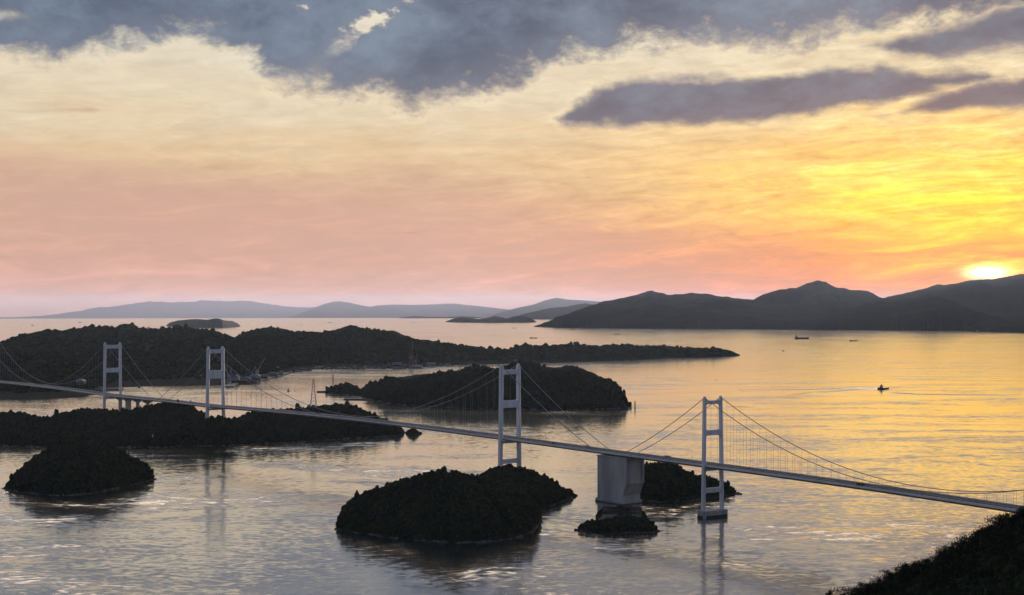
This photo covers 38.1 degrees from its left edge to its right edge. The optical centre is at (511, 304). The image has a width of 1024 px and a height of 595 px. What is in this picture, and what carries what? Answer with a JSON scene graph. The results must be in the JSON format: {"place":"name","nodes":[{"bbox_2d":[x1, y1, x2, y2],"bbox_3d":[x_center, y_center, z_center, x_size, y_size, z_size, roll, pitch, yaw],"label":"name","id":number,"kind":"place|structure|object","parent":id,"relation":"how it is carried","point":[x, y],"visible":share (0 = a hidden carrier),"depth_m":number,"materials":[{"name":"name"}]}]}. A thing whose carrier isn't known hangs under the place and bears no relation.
{"place":"outdoors","nodes":[
{"label":"outdoors","id":0,"kind":"place"},
{"bbox_2d":[2,444,153,495],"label":"island","id":1,"kind":"structure","parent":0,"point":[44,491],"depth_m":2376.89,"materials":[{"name":"plant"}]},
{"bbox_2d":[5,437,154,492],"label":"forest","id":2,"kind":"object","parent":1,"relation":"on","point":[70,463],"visible":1,"depth_m":2409.67,"materials":[{"name":"green plant"}]},
{"bbox_2d":[8,478,156,495],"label":"shore rocks","id":3,"kind":"object","parent":1,"relation":"on","point":[77,493],"visible":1,"depth_m":2360.64,"materials":[{"name":"grey stone"}]},
{"bbox_2d":[0,300,314,318],"bbox_3d":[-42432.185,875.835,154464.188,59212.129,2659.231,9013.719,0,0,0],"label":"hill","id":4,"kind":"structure","parent":0,"point":[215,309],"depth_m":151800.75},
{"bbox_2d":[0,405,399,446],"bbox_3d":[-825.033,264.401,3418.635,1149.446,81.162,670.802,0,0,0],"label":"island","id":5,"kind":"structure","parent":0,"point":[203,443],"depth_m":3183.84,"materials":[{"name":"green plant"}]},
{"bbox_2d":[0,399,403,445],"bbox_3d":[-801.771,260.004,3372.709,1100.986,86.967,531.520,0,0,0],"label":"forest","id":6,"kind":"object","parent":5,"relation":"on","point":[39,430],"visible":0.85,"depth_m":3269.89,"materials":[{"name":"green plant"}]},
{"bbox_2d":[0,432,405,447],"bbox_3d":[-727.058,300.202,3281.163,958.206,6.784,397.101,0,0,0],"label":"shore rocks","id":7,"kind":"object","parent":5,"relation":"on","point":[233,444],"visible":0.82,"depth_m":3175.78,"materials":[{"name":"grey stone"}]},
{"bbox_2d":[310,380,316,405],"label":"power pylon","id":8,"kind":"object","parent":5,"relation":"on","point":[312,385],"visible":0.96,"depth_m":3549.77,"materials":[{"name":"metal"}]},
{"bbox_2d":[166,318,239,327],"bbox_3d":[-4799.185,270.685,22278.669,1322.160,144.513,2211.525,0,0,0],"label":"island","id":9,"kind":"structure","parent":0,"point":[209,323],"depth_m":21360.82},
{"bbox_2d":[285,301,509,317],"bbox_3d":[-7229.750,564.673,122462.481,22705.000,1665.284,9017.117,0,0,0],"label":"hill","id":10,"kind":"structure","parent":0,"point":[338,309],"depth_m":119344.23,"materials":[{"name":"grey"}]},
{"bbox_2d":[336,472,540,542],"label":"island","id":11,"kind":"structure","parent":0,"point":[473,536],"depth_m":1912.45,"materials":[{"name":"plant"}]},
{"bbox_2d":[334,521,541,543],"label":"shore rocks","id":12,"kind":"object","parent":11,"relation":"on","point":[483,541],"visible":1,"depth_m":1884.84,"materials":[{"name":"grey stone"}]},
{"bbox_2d":[335,466,542,538],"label":"forest","id":13,"kind":"object","parent":11,"relation":"on","point":[521,502],"visible":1,"depth_m":1940.28,"materials":[{"name":"green plant"}]},
{"bbox_2d":[401,316,479,317],"bbox_3d":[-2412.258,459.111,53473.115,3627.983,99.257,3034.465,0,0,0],"label":"island","id":14,"kind":"structure","parent":0,"point":[437,317],"depth_m":52313.05,"materials":[{"name":"grey"}]},
{"bbox_2d":[325,364,628,409],"bbox_3d":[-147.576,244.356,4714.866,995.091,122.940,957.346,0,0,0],"label":"island","id":15,"kind":"structure","parent":0,"point":[565,368],"depth_m":4350.65,"materials":[{"name":"green plant"}]},
{"bbox_2d":[323,392,629,409],"bbox_3d":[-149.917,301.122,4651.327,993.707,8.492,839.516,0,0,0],"label":"shore rocks","id":16,"kind":"object","parent":15,"relation":"on","point":[480,408],"visible":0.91,"depth_m":4326.13,"materials":[{"name":"stone"}]},
{"bbox_2d":[325,359,631,408],"bbox_3d":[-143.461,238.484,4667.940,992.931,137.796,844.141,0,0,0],"label":"forest","id":17,"kind":"object","parent":15,"relation":"on","point":[593,393],"visible":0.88,"depth_m":4437.66,"materials":[{"name":"plant"}]},
{"bbox_2d":[446,315,535,322],"bbox_3d":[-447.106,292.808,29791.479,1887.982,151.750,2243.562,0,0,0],"label":"island","id":18,"kind":"structure","parent":0,"point":[513,319],"depth_m":29555.89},
{"bbox_2d":[0,318,1023,594],"bbox_3d":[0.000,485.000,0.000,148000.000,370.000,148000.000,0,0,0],"label":"sea","id":19,"kind":"structure","parent":0,"point":[232,520],"depth_m":2589.41,"materials":[{"name":"grey liquid"}]},
{"bbox_2d":[0,342,167,410],"bbox_3d":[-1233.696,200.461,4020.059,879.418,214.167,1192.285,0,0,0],"label":"suspension bridge","id":20,"kind":"structure","parent":19,"relation":"in","point":[120,397],"depth_m":3679.57,"materials":[{"name":"paint"}]},
{"bbox_2d":[232,377,256,383],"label":"cargo ship","id":21,"kind":"object","parent":19,"relation":"on","point":[244,381],"visible":0.86,"depth_m":5663.56},
{"bbox_2d":[344,399,374,400],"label":"jetty","id":22,"kind":"object","parent":19,"relation":"in","point":[360,399],"visible":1,"depth_m":4667.86,"materials":[{"name":"concrete"}]},
{"bbox_2d":[0,327,739,400],"bbox_3d":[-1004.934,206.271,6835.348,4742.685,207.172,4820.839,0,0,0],"label":"mainland","id":23,"kind":"structure","parent":19,"relation":"in","point":[48,395],"depth_m":7210.00,"materials":[{"name":"plant"}]},
{"bbox_2d":[75,379,85,384],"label":"building","id":24,"kind":"structure","parent":23,"relation":"on","point":[83,381],"depth_m":5122.90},
{"bbox_2d":[231,375,239,381],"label":"building","id":25,"kind":"structure","parent":23,"relation":"on","point":[238,377],"depth_m":5673.90,"materials":[{"name":"grey"}]},
{"bbox_2d":[250,374,260,380],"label":"building","id":26,"kind":"structure","parent":23,"relation":"on","point":[253,377],"depth_m":5827.37,"materials":[{"name":"grey"}]},
{"bbox_2d":[225,372,291,386],"bbox_3d":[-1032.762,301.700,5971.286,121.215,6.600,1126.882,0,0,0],"label":"quay","id":27,"kind":"structure","parent":23,"relation":"on","point":[231,384],"depth_m":5946.99,"materials":[{"name":"concrete"}]},
{"bbox_2d":[259,374,267,377],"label":"building","id":28,"kind":"structure","parent":23,"relation":"on","point":[264,375],"depth_m":5988.43,"materials":[{"name":"grey"}]},
{"bbox_2d":[0,322,730,392],"bbox_3d":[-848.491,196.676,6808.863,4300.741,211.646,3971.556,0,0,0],"label":"forest","id":29,"kind":"object","parent":23,"relation":"on","point":[275,354],"visible":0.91,"depth_m":7034.75,"materials":[{"name":"green plant"}]},
{"bbox_2d":[392,362,401,367],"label":"building","id":30,"kind":"structure","parent":23,"relation":"on","point":[396,364],"depth_m":7038.15,"materials":[{"name":"grey"}]},
{"bbox_2d":[408,345,413,367],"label":"shipyard crane","id":31,"kind":"object","parent":23,"relation":"on","point":[410,357],"visible":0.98,"depth_m":7082.09,"materials":[{"name":"metal"}]},
{"bbox_2d":[410,365,422,367],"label":"building","id":32,"kind":"structure","parent":23,"relation":"on","point":[416,366],"depth_m":7051.01,"materials":[{"name":"grey"}]},
{"bbox_2d":[427,362,435,366],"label":"building","id":33,"kind":"structure","parent":23,"relation":"on","point":[430,364],"depth_m":7224.90,"materials":[{"name":"grey"}]},
{"bbox_2d":[157,346,643,504],"bbox_3d":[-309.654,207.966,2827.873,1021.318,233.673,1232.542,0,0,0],"label":"suspension bridge","id":34,"kind":"structure","parent":19,"relation":"in","point":[620,480],"depth_m":2469.38,"materials":[{"name":"paint"}]},
{"bbox_2d":[406,428,421,435],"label":"sea rock","id":35,"kind":"object","parent":19,"relation":"in","point":[412,431],"visible":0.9,"depth_m":3421.19,"materials":[{"name":"grey stone"}]},
{"bbox_2d":[493,470,571,507],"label":"island","id":36,"kind":"structure","parent":19,"relation":"on","point":[544,506],"depth_m":2224.75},
{"bbox_2d":[476,464,573,505],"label":"forest","id":37,"kind":"object","parent":36,"relation":"on","point":[532,482],"visible":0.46,"depth_m":2268.78,"materials":[{"name":"plant"}]},
{"bbox_2d":[549,495,573,505],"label":"shore rocks","id":38,"kind":"object","parent":36,"relation":"on","point":[569,498],"visible":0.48,"depth_m":2257.55,"materials":[{"name":"grey stone"}]},
{"bbox_2d":[596,505,646,518],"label":"sea rock","id":39,"kind":"object","parent":19,"relation":"in","point":[616,511],"visible":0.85,"depth_m":2160.82,"materials":[{"name":"grey stone"}]},
{"bbox_2d":[595,506,646,517],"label":"forest","id":40,"kind":"object","parent":39,"relation":"on","point":[599,513],"visible":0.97,"depth_m":2124.89,"materials":[{"name":"plant"}]},
{"bbox_2d":[795,336,808,338],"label":"cargo ship","id":41,"kind":"object","parent":19,"relation":"on","point":[796,337],"visible":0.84,"depth_m":13440.82,"materials":[{"name":"metal"}]},
{"bbox_2d":[730,388,876,406],"bbox_3d":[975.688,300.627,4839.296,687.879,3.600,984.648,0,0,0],"label":"wake","id":42,"kind":"object","parent":19,"relation":"on","point":[760,402],"visible":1,"depth_m":4741.34,"materials":[{"name":"grey liquid"}]},
{"bbox_2d":[738,387,877,390],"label":"wake","id":43,"kind":"object","parent":19,"relation":"on","point":[798,389],"visible":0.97,"depth_m":5255.38,"materials":[{"name":"grey liquid"}]},
{"bbox_2d":[613,396,1023,518],"bbox_3d":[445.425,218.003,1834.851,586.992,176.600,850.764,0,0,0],"label":"suspension bridge","id":44,"kind":"structure","parent":19,"relation":"in","point":[706,466],"depth_m":2007.58,"materials":[{"name":"paint"}]},
{"bbox_2d":[885,389,1023,395],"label":"wake","id":45,"kind":"object","parent":19,"relation":"on","point":[891,391],"visible":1,"depth_m":4960.58,"materials":[{"name":"grey liquid"}]},
{"bbox_2d":[0,0,1023,316],"label":"sky","id":46,"kind":"structure","parent":0,"point":[501,154],"materials":[{"name":"orange"}]},
{"bbox_2d":[486,298,599,317],"bbox_3d":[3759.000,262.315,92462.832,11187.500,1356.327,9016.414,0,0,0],"label":"hill","id":47,"kind":"structure","parent":0,"point":[553,303],"depth_m":90072.50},
{"bbox_2d":[519,303,592,318],"bbox_3d":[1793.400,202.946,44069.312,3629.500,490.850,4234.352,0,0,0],"label":"hill","id":48,"kind":"structure","parent":0,"point":[550,313],"depth_m":42804.16,"materials":[{"name":"grey"}]},
{"bbox_2d":[576,522,654,533],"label":"island","id":49,"kind":"structure","parent":0,"point":[616,532],"depth_m":1949.90,"materials":[{"name":"plant"}]},
{"bbox_2d":[577,514,657,531],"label":"forest","id":50,"kind":"object","parent":49,"relation":"on","point":[608,523],"visible":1,"depth_m":1963.19,"materials":[{"name":"plant"}]},
{"bbox_2d":[574,529,660,533],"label":"shore rocks","id":51,"kind":"object","parent":49,"relation":"on","point":[622,533],"visible":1,"depth_m":1951.78,"materials":[{"name":"grey stone"}]},
{"bbox_2d":[640,464,739,501],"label":"island","id":52,"kind":"structure","parent":0,"point":[669,499],"depth_m":2272.49,"materials":[{"name":"plant"}]},
{"bbox_2d":[640,461,735,499],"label":"forest","id":53,"kind":"object","parent":52,"relation":"on","point":[661,469],"visible":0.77,"depth_m":2298.13,"materials":[{"name":"green plant"}]},
{"bbox_2d":[640,493,741,502],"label":"shore rocks","id":54,"kind":"object","parent":52,"relation":"on","point":[697,499],"visible":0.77,"depth_m":2265.55,"materials":[{"name":"grey stone"}]},
{"bbox_2d":[534,280,1023,332],"bbox_3d":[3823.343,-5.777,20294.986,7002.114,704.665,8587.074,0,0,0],"label":"mountain","id":55,"kind":"structure","parent":0,"point":[818,305],"depth_m":20175.91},
{"bbox_2d":[886,274,1023,318],"bbox_3d":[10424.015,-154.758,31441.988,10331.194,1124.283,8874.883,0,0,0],"label":"mountain","id":56,"kind":"structure","parent":0,"point":[1002,297],"depth_m":29370.52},
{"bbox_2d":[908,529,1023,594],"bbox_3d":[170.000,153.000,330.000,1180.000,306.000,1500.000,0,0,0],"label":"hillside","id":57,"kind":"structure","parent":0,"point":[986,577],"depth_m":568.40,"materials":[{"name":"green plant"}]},
{"bbox_2d":[831,585,849,594],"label":"tree","id":58,"kind":"object","parent":57,"relation":"on","point":[838,591],"visible":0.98,"depth_m":599.97,"materials":[{"name":"green plant"}]},
{"bbox_2d":[848,587,860,594],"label":"tree","id":59,"kind":"object","parent":57,"relation":"on","point":[853,589],"visible":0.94,"depth_m":598.60,"materials":[{"name":"green plant"}]},
{"bbox_2d":[854,579,865,593],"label":"tree","id":60,"kind":"object","parent":57,"relation":"on","point":[859,584],"visible":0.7,"depth_m":602.22,"materials":[{"name":"green plant"}]},
{"bbox_2d":[858,577,879,592],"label":"tree","id":61,"kind":"object","parent":57,"relation":"on","point":[867,587],"visible":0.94,"depth_m":597.22,"materials":[{"name":"green plant"}]},
{"bbox_2d":[865,581,879,591],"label":"tree","id":62,"kind":"object","parent":57,"relation":"on","point":[872,588],"visible":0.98,"depth_m":597.07,"materials":[{"name":"green plant"}]},
{"bbox_2d":[868,576,882,587],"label":"tree","id":63,"kind":"object","parent":57,"relation":"on","point":[873,581],"visible":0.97,"depth_m":598.49,"materials":[{"name":"green plant"}]},
{"bbox_2d":[878,569,894,578],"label":"tree","id":64,"kind":"object","parent":57,"relation":"on","point":[886,571],"visible":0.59,"depth_m":601.52,"materials":[{"name":"green plant"}]},
{"bbox_2d":[880,573,903,589],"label":"tree","id":65,"kind":"object","parent":57,"relation":"on","point":[891,578],"visible":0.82,"depth_m":591.26,"materials":[{"name":"green plant"}]},
{"bbox_2d":[896,562,923,581],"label":"tree","id":66,"kind":"object","parent":57,"relation":"on","point":[906,567],"visible":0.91,"depth_m":592.96,"materials":[{"name":"green plant"}]},
{"bbox_2d":[908,563,924,576],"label":"tree","id":67,"kind":"object","parent":57,"relation":"on","point":[915,569],"visible":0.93,"depth_m":592.97,"materials":[{"name":"green plant"}]},
{"bbox_2d":[910,562,928,577],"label":"tree","id":68,"kind":"object","parent":57,"relation":"on","point":[922,571],"visible":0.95,"depth_m":592.08,"materials":[{"name":"green plant"}]},
{"bbox_2d":[921,557,933,570],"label":"tree","id":69,"kind":"object","parent":57,"relation":"on","point":[925,562],"visible":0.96,"depth_m":595.03,"materials":[{"name":"green plant"}]},
{"bbox_2d":[926,554,937,566],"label":"tree","id":70,"kind":"object","parent":57,"relation":"on","point":[932,558],"visible":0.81,"depth_m":595.39,"materials":[{"name":"green plant"}]},
{"bbox_2d":[926,557,948,577],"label":"tree","id":71,"kind":"object","parent":57,"relation":"on","point":[941,564],"visible":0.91,"depth_m":584.06,"materials":[{"name":"green plant"}]},
{"bbox_2d":[934,545,949,557],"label":"tree","id":72,"kind":"object","parent":57,"relation":"on","point":[941,553],"visible":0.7,"depth_m":596.90,"materials":[{"name":"green plant"}]},
{"bbox_2d":[862,515,1023,594],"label":"thicket","id":73,"kind":"object","parent":57,"relation":"on","point":[1015,584],"visible":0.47,"depth_m":571.04,"materials":[{"name":"green plant"}]},
{"bbox_2d":[942,544,958,555],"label":"tree","id":74,"kind":"object","parent":57,"relation":"on","point":[952,551],"visible":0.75,"depth_m":594.51,"materials":[{"name":"green plant"}]},
{"bbox_2d":[949,542,964,556],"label":"tree","id":75,"kind":"object","parent":57,"relation":"on","point":[960,548],"visible":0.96,"depth_m":595.36,"materials":[{"name":"green plant"}]},
{"bbox_2d":[954,534,970,548],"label":"tree","id":76,"kind":"object","parent":57,"relation":"on","point":[961,539],"visible":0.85,"depth_m":598.88,"materials":[{"name":"green plant"}]},
{"bbox_2d":[955,539,975,554],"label":"tree","id":77,"kind":"object","parent":57,"relation":"on","point":[962,543],"visible":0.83,"depth_m":594.51,"materials":[{"name":"green plant"}]},
{"bbox_2d":[960,532,973,547],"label":"tree","id":78,"kind":"object","parent":57,"relation":"on","point":[966,535],"visible":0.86,"depth_m":599.53,"materials":[{"name":"green plant"}]},
{"bbox_2d":[967,533,987,547],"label":"tree","id":79,"kind":"object","parent":57,"relation":"on","point":[978,539],"visible":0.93,"depth_m":592.60,"materials":[{"name":"green plant"}]},
{"bbox_2d":[979,524,998,535],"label":"tree","id":80,"kind":"object","parent":57,"relation":"on","point":[982,531],"visible":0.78,"depth_m":598.35,"materials":[{"name":"green plant"}]},
{"bbox_2d":[979,524,1002,537],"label":"tree","id":81,"kind":"object","parent":57,"relation":"on","point":[991,527],"visible":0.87,"depth_m":594.10,"materials":[{"name":"green plant"}]},
{"bbox_2d":[981,514,1000,527],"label":"tree","id":82,"kind":"object","parent":57,"relation":"on","point":[989,520],"visible":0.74,"depth_m":601.47,"materials":[{"name":"green plant"}]},
{"bbox_2d":[993,517,1009,533],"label":"tree","id":83,"kind":"object","parent":57,"relation":"on","point":[1000,522],"visible":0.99,"depth_m":596.50,"materials":[{"name":"green plant"}]},
{"bbox_2d":[991,513,1012,526],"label":"tree","id":84,"kind":"object","parent":57,"relation":"on","point":[1001,516],"visible":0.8,"depth_m":599.99,"materials":[{"name":"green plant"}]},
{"bbox_2d":[1007,511,1023,521],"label":"tree","id":85,"kind":"object","parent":57,"relation":"on","point":[1015,517],"visible":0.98,"depth_m":597.19,"materials":[{"name":"green plant"}]}
]}

